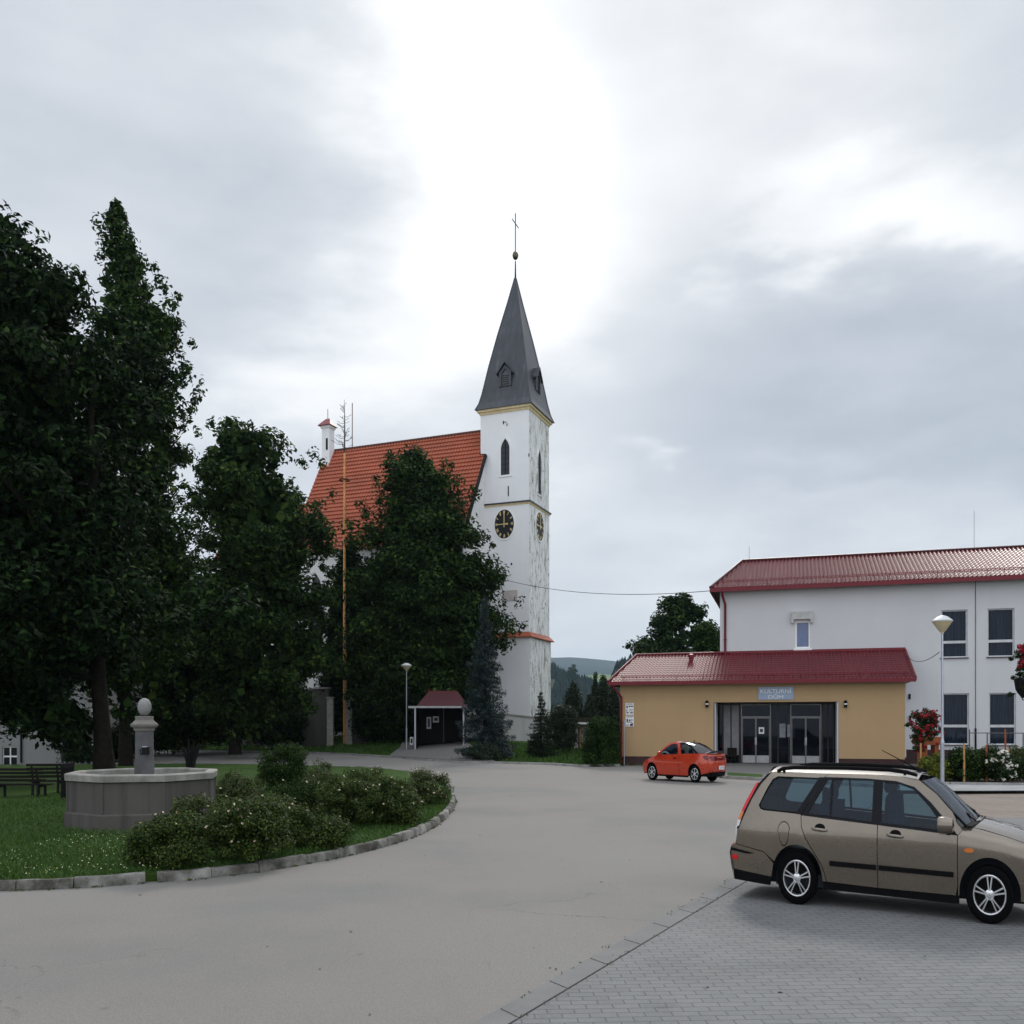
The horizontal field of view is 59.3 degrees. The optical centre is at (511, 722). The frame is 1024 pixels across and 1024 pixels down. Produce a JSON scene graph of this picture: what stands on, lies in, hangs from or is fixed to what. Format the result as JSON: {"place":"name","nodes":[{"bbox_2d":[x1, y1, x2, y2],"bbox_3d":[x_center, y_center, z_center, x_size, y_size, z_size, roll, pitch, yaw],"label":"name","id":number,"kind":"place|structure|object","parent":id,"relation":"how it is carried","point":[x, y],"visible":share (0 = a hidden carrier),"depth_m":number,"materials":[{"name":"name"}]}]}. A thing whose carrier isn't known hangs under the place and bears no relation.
{"place":"outdoors","nodes":[
{"label":"outdoors","id":0,"kind":"place"},
{"bbox_2d":[181,738,200,767],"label":"bare shrub","id":1,"kind":"object","parent":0,"point":[190,756],"visible":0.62,"depth_m":40.42,"materials":[{"name":"plant"}]},
{"bbox_2d":[0,764,451,881],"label":"island lawn","id":2,"kind":"structure","parent":0,"point":[23,791],"depth_m":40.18,"materials":[{"name":"green plant"}]},
{"bbox_2d":[0,768,53,796],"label":"park bench","id":3,"kind":"object","parent":2,"relation":"on","point":[37,779],"visible":0.96,"depth_m":29.76,"materials":[{"name":"brown wood"}]},
{"bbox_2d":[26,764,60,794],"bbox_3d":[-16.098,1.958,31.209,1.172,1.087,0.650,0,0,-4],"label":"park bench","id":4,"kind":"object","parent":2,"relation":"on","point":[57,772],"visible":0.48,"depth_m":30.98,"materials":[{"name":"brown wood"}]},
{"bbox_2d":[60,763,74,798],"bbox_3d":[-14.339,1.911,29.032,0.308,1.177,0.308,0,0,0],"label":"litter bin","id":5,"kind":"object","parent":2,"relation":"on","point":[67,767],"visible":0.52,"depth_m":28.89,"materials":[{"name":"black metal"}]},
{"bbox_2d":[0,200,269,769],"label":"ash tree","id":6,"kind":"object","parent":2,"relation":"on","point":[62,550],"visible":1,"depth_m":34.47,"materials":[{"name":"green plant"}]},
{"bbox_2d":[64,698,217,829],"bbox_3d":[-9.188,0.969,22.500,3.381,3.162,3.381,0,0,32],"label":"fountain","id":7,"kind":"object","parent":2,"relation":"on","point":[127,798],"visible":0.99,"depth_m":21.12,"materials":[{"name":"stone"}]},
{"bbox_2d":[68,196,220,765],"bbox_3d":[-21.764,-13.778,51.610,9.372,32.875,10.092,0,0,-39],"label":"hornbeam tree","id":8,"kind":"object","parent":2,"relation":"on","point":[124,271],"visible":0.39,"depth_m":51.39,"materials":[{"name":"green plant"}]},
{"bbox_2d":[118,821,170,866],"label":"rose bush","id":9,"kind":"object","parent":2,"relation":"on","point":[136,851],"visible":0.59,"depth_m":15.49,"materials":[{"name":"green plant"}]},
{"bbox_2d":[131,807,213,869],"bbox_3d":[-5.815,1.975,15.451,1.362,1.071,1.147,0,0,0],"label":"rose bush","id":10,"kind":"object","parent":2,"relation":"on","point":[181,845],"visible":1,"depth_m":15.24,"materials":[{"name":"green plant"}]},
{"bbox_2d":[169,788,232,839],"bbox_3d":[-6.459,1.932,18.751,1.641,1.153,1.264,0,0,0],"label":"rose bush","id":11,"kind":"object","parent":2,"relation":"on","point":[197,803],"visible":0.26,"depth_m":18.50,"materials":[{"name":"green plant"}]},
{"bbox_2d":[216,767,264,802],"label":"shrub","id":12,"kind":"object","parent":2,"relation":"on","point":[236,787],"visible":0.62,"depth_m":25.14,"materials":[{"name":"green plant"}]},
{"bbox_2d":[203,794,296,861],"bbox_3d":[-4.801,1.895,16.332,1.788,1.225,1.537,0,0,0],"label":"rose bush","id":13,"kind":"object","parent":2,"relation":"on","point":[233,829],"visible":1,"depth_m":15.97,"materials":[{"name":"green plant"}]},
{"bbox_2d":[244,791,296,814],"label":"rose bush","id":14,"kind":"object","parent":2,"relation":"on","point":[254,797],"visible":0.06,"depth_m":18.69,"materials":[{"name":"green plant"}]},
{"bbox_2d":[254,740,309,790],"bbox_3d":[-8.154,1.563,32.069,2.144,1.887,2.174,0,0,0],"label":"shrub","id":15,"kind":"object","parent":2,"relation":"on","point":[293,756],"visible":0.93,"depth_m":31.62,"materials":[{"name":"green plant"}]},
{"bbox_2d":[270,801,320,850],"bbox_3d":[-4.411,2.013,17.769,1.286,0.996,1.154,0,0,-22],"label":"rose bush","id":16,"kind":"object","parent":2,"relation":"on","point":[299,817],"visible":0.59,"depth_m":17.60,"materials":[{"name":"green plant"}]},
{"bbox_2d":[269,776,333,813],"bbox_3d":[-5.144,1.918,22.410,1.844,1.181,1.535,0,0,0],"label":"rose bush","id":17,"kind":"object","parent":2,"relation":"on","point":[302,798],"visible":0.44,"depth_m":22.09,"materials":[{"name":"green plant"}]},
{"bbox_2d":[299,768,345,805],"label":"rose bush","id":18,"kind":"object","parent":2,"relation":"on","point":[313,778],"visible":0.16,"depth_m":25.23,"materials":[{"name":"green plant"}]},
{"bbox_2d":[293,812,354,850],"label":"rose bush","id":19,"kind":"object","parent":2,"relation":"on","point":[329,831],"visible":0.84,"depth_m":17.70,"materials":[{"name":"green plant"}]},
{"bbox_2d":[309,757,338,781],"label":"rose bush","id":20,"kind":"object","parent":2,"relation":"on","point":[324,765],"visible":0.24,"depth_m":29.27,"materials":[{"name":"green plant"}]},
{"bbox_2d":[310,773,384,824],"bbox_3d":[-3.923,1.849,21.364,1.824,1.318,1.431,0,0,-17],"label":"rose bush","id":21,"kind":"object","parent":2,"relation":"on","point":[340,797],"visible":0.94,"depth_m":21.14,"materials":[{"name":"green plant"}]},
{"bbox_2d":[342,766,387,789],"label":"rose bush","id":22,"kind":"object","parent":2,"relation":"on","point":[362,776],"visible":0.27,"depth_m":29.10,"materials":[{"name":"green plant"}]},
{"bbox_2d":[357,774,417,822],"bbox_3d":[-3.092,1.878,22.131,1.619,1.259,1.346,0,0,0],"label":"rose bush","id":23,"kind":"object","parent":2,"relation":"on","point":[389,783],"visible":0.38,"depth_m":21.94,"materials":[{"name":"green plant"}]},
{"bbox_2d":[374,788,426,826],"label":"rose bush","id":24,"kind":"object","parent":2,"relation":"on","point":[404,814],"visible":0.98,"depth_m":21.45,"materials":[{"name":"green plant"}]},
{"bbox_2d":[408,767,454,804],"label":"rose bush","id":25,"kind":"object","parent":2,"relation":"on","point":[427,786],"visible":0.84,"depth_m":26.69,"materials":[{"name":"green plant"}]},
{"bbox_2d":[0,734,640,765],"bbox_3d":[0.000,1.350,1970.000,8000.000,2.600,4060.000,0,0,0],"label":"ground","id":26,"kind":"structure","parent":0,"point":[394,742],"depth_m":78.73,"materials":[{"name":"green plant"}]},
{"bbox_2d":[0,655,142,763],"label":"grey house","id":27,"kind":"structure","parent":26,"relation":"on","point":[19,750],"depth_m":57.11,"materials":[{"name":"paint"}]},
{"bbox_2d":[3,747,16,763],"bbox_3d":[-31.797,2.201,57.076,0.903,1.362,0.075,0,0,-6],"label":"window","id":28,"kind":"structure","parent":27,"relation":"in","point":[9,753],"depth_m":57.09,"materials":[{"name":"white paint"}]},
{"bbox_2d":[55,740,92,763],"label":"shrub","id":29,"kind":"object","parent":26,"relation":"on","point":[84,754],"visible":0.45,"depth_m":54.94,"materials":[{"name":"green plant"}]},
{"bbox_2d":[111,720,134,758],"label":"shrub","id":30,"kind":"object","parent":26,"relation":"on","point":[115,738],"visible":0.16,"depth_m":59.37,"materials":[{"name":"green plant"}]},
{"bbox_2d":[148,695,200,754],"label":"shrub","id":31,"kind":"object","parent":26,"relation":"on","point":[173,743],"visible":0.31,"depth_m":70.98,"materials":[{"name":"green plant"}]},
{"bbox_2d":[143,583,242,746],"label":"churchyard tree","id":32,"kind":"object","parent":26,"relation":"on","point":[202,732],"visible":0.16,"depth_m":71.05,"materials":[{"name":"green plant"}]},
{"bbox_2d":[195,710,284,749],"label":"shrub","id":33,"kind":"object","parent":26,"relation":"on","point":[271,736],"visible":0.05,"depth_m":79.41,"materials":[{"name":"green plant"}]},
{"bbox_2d":[171,416,343,754],"bbox_3d":[-18.884,-10.059,65.999,13.234,24.858,14.895,0,0,0],"label":"lime tree","id":34,"kind":"object","parent":26,"relation":"on","point":[263,529],"visible":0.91,"depth_m":64.32,"materials":[{"name":"green plant"}]},
{"bbox_2d":[219,687,330,746],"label":"churchyard wall","id":35,"kind":"structure","parent":26,"relation":"on","point":[315,732],"depth_m":83.01,"materials":[{"name":"stone"}]},
{"bbox_2d":[254,701,309,747],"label":"shrub","id":36,"kind":"object","parent":26,"relation":"on","point":[294,736],"visible":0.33,"depth_m":82.26,"materials":[{"name":"green plant"}]},
{"bbox_2d":[326,697,334,745],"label":"gate pillar","id":37,"kind":"structure","parent":26,"relation":"on","point":[330,720],"depth_m":82.02,"materials":[{"name":"concrete"}]},
{"bbox_2d":[331,399,351,743],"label":"maypole","id":38,"kind":"object","parent":26,"relation":"on","point":[344,480],"visible":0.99,"depth_m":82.17,"materials":[{"name":"brown wood"}]},
{"bbox_2d":[305,544,380,734],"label":"maple tree","id":39,"kind":"object","parent":26,"relation":"on","point":[335,684],"visible":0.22,"depth_m":83.19,"materials":[{"name":"green plant"}]},
{"bbox_2d":[345,695,352,744],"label":"gate pillar","id":40,"kind":"structure","parent":26,"relation":"on","point":[348,732],"depth_m":81.32,"materials":[{"name":"concrete"}]},
{"bbox_2d":[346,686,400,742],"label":"shrub","id":41,"kind":"object","parent":26,"relation":"on","point":[377,721],"visible":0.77,"depth_m":79.11,"materials":[{"name":"green plant"}]},
{"bbox_2d":[352,709,413,743],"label":"churchyard wall","id":42,"kind":"structure","parent":26,"relation":"on","point":[355,740],"depth_m":81.37,"materials":[{"name":"stone"}]},
{"bbox_2d":[214,213,553,735],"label":"church","id":43,"kind":"structure","parent":26,"relation":"on","point":[500,458],"depth_m":86.52,"materials":[{"name":"paint"}]},
{"bbox_2d":[383,681,449,740],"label":"shrub","id":44,"kind":"object","parent":26,"relation":"on","point":[413,700],"visible":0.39,"depth_m":77.29,"materials":[{"name":"green plant"}]},
{"bbox_2d":[327,443,527,736],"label":"maple tree","id":45,"kind":"object","parent":26,"relation":"on","point":[424,584],"visible":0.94,"depth_m":78.90,"materials":[{"name":"green plant"}]},
{"bbox_2d":[466,742,503,761],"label":"shrub","id":46,"kind":"object","parent":26,"relation":"on","point":[485,752],"visible":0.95,"depth_m":59.63,"materials":[{"name":"green plant"}]},
{"bbox_2d":[454,596,516,760],"bbox_3d":[-1.717,-2.790,61.826,4.951,11.851,5.545,0,0,28],"label":"blue spruce","id":47,"kind":"object","parent":26,"relation":"on","point":[491,732],"visible":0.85,"depth_m":61.63,"materials":[{"name":"green plant"}]},
{"bbox_2d":[466,713,552,740],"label":"churchyard wall","id":48,"kind":"structure","parent":26,"relation":"on","point":[520,729],"depth_m":80.12,"materials":[{"name":"stone"}]},
{"bbox_2d":[525,692,556,758],"bbox_3d":[1.960,0.243,63.008,2.169,4.940,2.249,0,0,39],"label":"young spruce","id":49,"kind":"object","parent":26,"relation":"on","point":[536,743],"visible":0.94,"depth_m":62.83,"materials":[{"name":"green plant"}]},
{"bbox_2d":[542,702,580,751],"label":"shrub","id":50,"kind":"object","parent":26,"relation":"on","point":[561,718],"visible":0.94,"depth_m":65.47,"materials":[{"name":"green plant"}]},
{"bbox_2d":[562,680,584,728],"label":"cypress","id":51,"kind":"object","parent":26,"relation":"on","point":[574,698],"visible":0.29,"depth_m":75.70,"materials":[{"name":"green plant"}]},
{"bbox_2d":[574,718,591,748],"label":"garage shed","id":52,"kind":"structure","parent":26,"relation":"on","point":[583,722],"depth_m":71.94,"materials":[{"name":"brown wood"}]},
{"bbox_2d":[583,693,591,717],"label":"cypress","id":53,"kind":"object","parent":26,"relation":"on","point":[586,710],"visible":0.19,"depth_m":74.85,"materials":[{"name":"green plant"}]},
{"bbox_2d":[588,672,598,717],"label":"cypress","id":54,"kind":"object","parent":26,"relation":"on","point":[594,686],"visible":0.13,"depth_m":72.84,"materials":[{"name":"green plant"}]},
{"bbox_2d":[590,675,610,718],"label":"cypress","id":55,"kind":"object","parent":26,"relation":"on","point":[602,694],"visible":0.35,"depth_m":69.67,"materials":[{"name":"green plant"}]},
{"bbox_2d":[579,714,622,766],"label":"hedge","id":56,"kind":"object","parent":26,"relation":"on","point":[599,744],"visible":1,"depth_m":54.20,"materials":[{"name":"green plant"}]},
{"bbox_2d":[603,686,619,753],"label":"cypress","id":57,"kind":"object","parent":26,"relation":"on","point":[613,704],"visible":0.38,"depth_m":67.64,"materials":[{"name":"green plant"}]},
{"bbox_2d":[622,592,719,657],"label":"linden tree","id":58,"kind":"object","parent":26,"relation":"on","point":[682,610],"visible":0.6,"depth_m":90.88,"materials":[{"name":"green plant"}]},
{"bbox_2d":[677,620,719,652],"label":"tree","id":59,"kind":"object","parent":26,"relation":"on","point":[706,635],"visible":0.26,"depth_m":79.01,"materials":[{"name":"green plant"}]},
{"bbox_2d":[607,647,916,765],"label":"entrance hall","id":60,"kind":"structure","parent":26,"relation":"on","point":[674,697],"depth_m":54.32,"materials":[{"name":"beige paint"}]},
{"bbox_2d":[742,717,755,762],"bbox_3d":[14.498,1.071,55.059,0.801,2.778,0.124,0,0,17],"label":"door","id":61,"kind":"structure","parent":60,"relation":"in","point":[745,758],"depth_m":55.07,"materials":[{"name":"metal"}]},
{"bbox_2d":[756,717,769,762],"bbox_3d":[15.276,1.071,54.821,0.801,2.778,0.124,0,0,17],"label":"door","id":62,"kind":"structure","parent":60,"relation":"in","point":[759,758],"depth_m":54.84,"materials":[{"name":"metal"}]},
{"bbox_2d":[792,717,805,762],"bbox_3d":[17.258,1.071,54.215,0.804,2.778,0.124,0,0,17],"label":"door","id":63,"kind":"structure","parent":60,"relation":"in","point":[795,759],"depth_m":54.18,"materials":[{"name":"metal"}]},
{"bbox_2d":[806,717,819,762],"bbox_3d":[18.047,1.071,53.974,0.804,2.778,0.124,0,0,17],"label":"door","id":64,"kind":"structure","parent":60,"relation":"in","point":[809,759],"depth_m":53.96,"materials":[{"name":"metal"}]},
{"bbox_2d":[709,545,1023,763],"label":"block","id":65,"kind":"structure","parent":26,"relation":"on","point":[893,599],"depth_m":55.44,"materials":[{"name":"white paint"}]},
{"bbox_2d":[507,580,705,594],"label":"overhead cable","id":66,"kind":"object","parent":65,"relation":"attached to","point":[618,594],"visible":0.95,"depth_m":66.84,"materials":[{"name":"black metal"}]},
{"bbox_2d":[794,621,811,649],"bbox_3d":[18.340,-5.479,56.778,1.100,1.844,0.260,0,0,17],"label":"window","id":67,"kind":"structure","parent":65,"relation":"in","point":[802,628],"depth_m":56.83,"materials":[{"name":"glass"}]},
{"bbox_2d":[940,610,968,658],"bbox_3d":[26.686,-5.312,54.352,1.557,2.935,0.481,0,0,17],"label":"window","id":68,"kind":"structure","parent":65,"relation":"in","point":[955,636],"depth_m":54.46,"materials":[{"name":"black glass"}]},
{"bbox_2d":[943,693,968,745],"bbox_3d":[26.765,-0.177,54.328,1.557,3.154,0.481,0,0,17],"label":"window","id":69,"kind":"structure","parent":65,"relation":"in","point":[955,705],"depth_m":54.46,"materials":[{"name":"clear glass"}]},
{"bbox_2d":[986,608,1014,657],"bbox_3d":[29.093,-5.312,53.616,1.557,2.935,0.481,0,0,17],"label":"window","id":70,"kind":"structure","parent":65,"relation":"in","point":[1000,622],"depth_m":53.75,"materials":[{"name":"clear glass"}]},
{"bbox_2d":[989,693,1017,745],"bbox_3d":[29.173,-0.177,53.592,1.557,3.154,0.481,0,0,17],"label":"window","id":71,"kind":"structure","parent":65,"relation":"in","point":[1002,708],"depth_m":53.74,"materials":[{"name":"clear glass"}]},
{"bbox_2d":[389,742,493,760],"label":"footway","id":72,"kind":"structure","parent":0,"point":[438,751],"depth_m":69.12,"materials":[{"name":"concrete"}]},
{"bbox_2d":[401,663,411,749],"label":"street lamp","id":73,"kind":"object","parent":72,"relation":"on","point":[406,666],"visible":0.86,"depth_m":71.93,"materials":[{"name":"metal"}]},
{"bbox_2d":[408,689,466,748],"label":"bus shelter","id":74,"kind":"object","parent":72,"relation":"on","point":[438,715],"visible":0.77,"depth_m":74.52,"materials":[{"name":"wood"}]},
{"bbox_2d":[0,752,967,1023],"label":"road","id":75,"kind":"structure","parent":0,"point":[480,892],"depth_m":12.47,"materials":[{"name":"grey asphalt"}]},
{"bbox_2d":[0,763,455,890],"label":"kerb","id":76,"kind":"structure","parent":75,"relation":"on","point":[132,878],"depth_m":15.59,"materials":[{"name":"concrete"}]},
{"bbox_2d":[9,800,457,890],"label":"kerb weeds","id":77,"kind":"object","parent":75,"relation":"on","point":[456,801],"visible":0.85,"depth_m":16.48,"materials":[{"name":"green plant"}]},
{"bbox_2d":[156,750,619,766],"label":"kerb","id":78,"kind":"structure","parent":75,"relation":"on","point":[533,763],"depth_m":61.30,"materials":[{"name":"concrete"}]},
{"bbox_2d":[472,793,887,1023],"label":"kerb band","id":79,"kind":"object","parent":75,"relation":"on","point":[536,997],"visible":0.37,"depth_m":9.94,"materials":[{"name":"concrete"}]},
{"bbox_2d":[643,740,725,782],"bbox_3d":[7.767,1.713,40.828,1.814,1.859,3.930,0,0,-44],"label":"coupe car","id":80,"kind":"object","parent":75,"relation":"on","point":[671,760],"visible":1,"depth_m":40.01,"materials":[{"name":"red paint"}]},
{"bbox_2d":[510,798,884,1023],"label":"joint line","id":81,"kind":"object","parent":75,"relation":"on","point":[620,957],"visible":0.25,"depth_m":9.91,"materials":[{"name":"grey concrete"}]},
{"bbox_2d":[722,775,1023,791],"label":"pavement kerb","id":82,"kind":"structure","parent":75,"relation":"on","point":[799,781],"depth_m":38.38,"materials":[{"name":"grey concrete"}]},
{"bbox_2d":[0,0,1023,660],"label":"sky","id":83,"kind":"structure","parent":0,"point":[770,261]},
{"bbox_2d":[551,678,563,701],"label":"wooded hill","id":84,"kind":"structure","parent":0,"point":[552,681],"depth_m":1094.51,"materials":[{"name":"green plant"}]},
{"bbox_2d":[567,664,577,679],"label":"ridge tree","id":85,"kind":"object","parent":84,"relation":"on","point":[571,671],"visible":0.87,"depth_m":1148.26,"materials":[{"name":"green plant"}]},
{"bbox_2d":[551,661,599,713],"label":"woodland","id":86,"kind":"object","parent":84,"relation":"on","point":[563,683],"visible":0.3,"depth_m":1097.42,"materials":[{"name":"green plant"}]},
{"bbox_2d":[551,657,615,676],"bbox_3d":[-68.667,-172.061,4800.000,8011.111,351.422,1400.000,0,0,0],"label":"hills","id":87,"kind":"structure","parent":0,"point":[587,666],"depth_m":4680.51,"materials":[{"name":"green plant"}]},
{"bbox_2d":[512,818,1023,1023],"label":"parking pavement","id":88,"kind":"structure","parent":0,"point":[740,955],"depth_m":9.66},
{"bbox_2d":[730,750,1023,923],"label":"estate car","id":89,"kind":"object","parent":88,"relation":"on","point":[807,847],"visible":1,"depth_m":12.65,"materials":[{"name":"beige paint"}]},
{"bbox_2d":[718,764,916,784],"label":"pavement","id":90,"kind":"structure","parent":0,"point":[764,770],"depth_m":47.25,"materials":[{"name":"concrete"}]},
{"bbox_2d":[727,772,761,776],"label":"verge","id":91,"kind":"structure","parent":90,"relation":"on","point":[743,774],"depth_m":43.41,"materials":[{"name":"green plant"}]},
{"bbox_2d":[900,784,1023,790],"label":"slab path","id":92,"kind":"structure","parent":90,"relation":"on","point":[962,787],"depth_m":34.78,"materials":[{"name":"grey concrete"}]},
{"bbox_2d":[925,781,1023,784],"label":"bed edging","id":93,"kind":"object","parent":90,"relation":"on","point":[983,783],"visible":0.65,"depth_m":36.43,"materials":[{"name":"grey concrete"}]},
{"bbox_2d":[944,778,1023,782],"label":"garden bed","id":94,"kind":"object","parent":90,"relation":"on","point":[991,780],"visible":0.23,"depth_m":37.83,"materials":[{"name":"soil"}]},
{"bbox_2d":[904,707,944,765],"bbox_3d":[18.173,0.903,39.550,1.468,3.153,1.875,0,0,0],"label":"flower planter","id":95,"kind":"object","parent":94,"relation":"on","point":[925,718],"visible":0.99,"depth_m":39.26,"materials":[{"name":"red plant"}]},
{"bbox_2d":[915,751,952,780],"bbox_3d":[17.883,1.853,38.286,1.707,1.276,1.238,0,0,0],"label":"gold cypress","id":96,"kind":"object","parent":94,"relation":"on","point":[930,764],"visible":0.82,"depth_m":37.93,"materials":[{"name":"plant"}]},
{"bbox_2d":[945,745,987,780],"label":"garden shrub","id":97,"kind":"object","parent":94,"relation":"on","point":[973,763],"visible":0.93,"depth_m":37.73,"materials":[{"name":"green plant"}]},
{"bbox_2d":[976,743,1000,780],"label":"garden shrub","id":98,"kind":"object","parent":94,"relation":"on","point":[991,748],"visible":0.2,"depth_m":37.91,"materials":[{"name":"green plant"}]},
{"bbox_2d":[982,748,1018,781],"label":"flower bush","id":99,"kind":"object","parent":94,"relation":"on","point":[1002,766],"visible":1,"depth_m":37.28,"materials":[{"name":"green plant"}]},
{"bbox_2d":[1002,744,1023,759],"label":"garden shrub","id":100,"kind":"object","parent":94,"relation":"on","point":[1015,751],"visible":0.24,"depth_m":42.66,"materials":[{"name":"green plant"}]},
{"bbox_2d":[1011,757,1023,779],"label":"flower bush","id":101,"kind":"object","parent":94,"relation":"on","point":[1020,767],"visible":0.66,"depth_m":38.21,"materials":[{"name":"green plant"}]},
{"bbox_2d":[867,792,1023,817],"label":"red pavement","id":102,"kind":"structure","parent":0,"point":[1000,804],"depth_m":28.99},
{"bbox_2d":[931,615,952,782],"bbox_3d":[15.454,-0.609,32.327,0.703,6.498,0.703,0,0,0],"label":"street lamp","id":103,"kind":"object","parent":102,"relation":"on","point":[941,623],"visible":0.87,"depth_m":32.28,"materials":[{"name":"metal"}]},
{"bbox_2d":[1006,643,1023,699],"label":"flower basket","id":104,"kind":"object","parent":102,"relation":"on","point":[1019,684],"visible":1,"depth_m":32.68,"materials":[{"name":"black metal"}]},
{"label":"near wooded hill","id":105,"kind":"structure","parent":0,"visible":0},
{"bbox_2d":[608,653,633,713],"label":"hillside woodland","id":106,"kind":"object","parent":105,"relation":"on","point":[619,664],"visible":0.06,"depth_m":795.01,"materials":[{"name":"green plant"}]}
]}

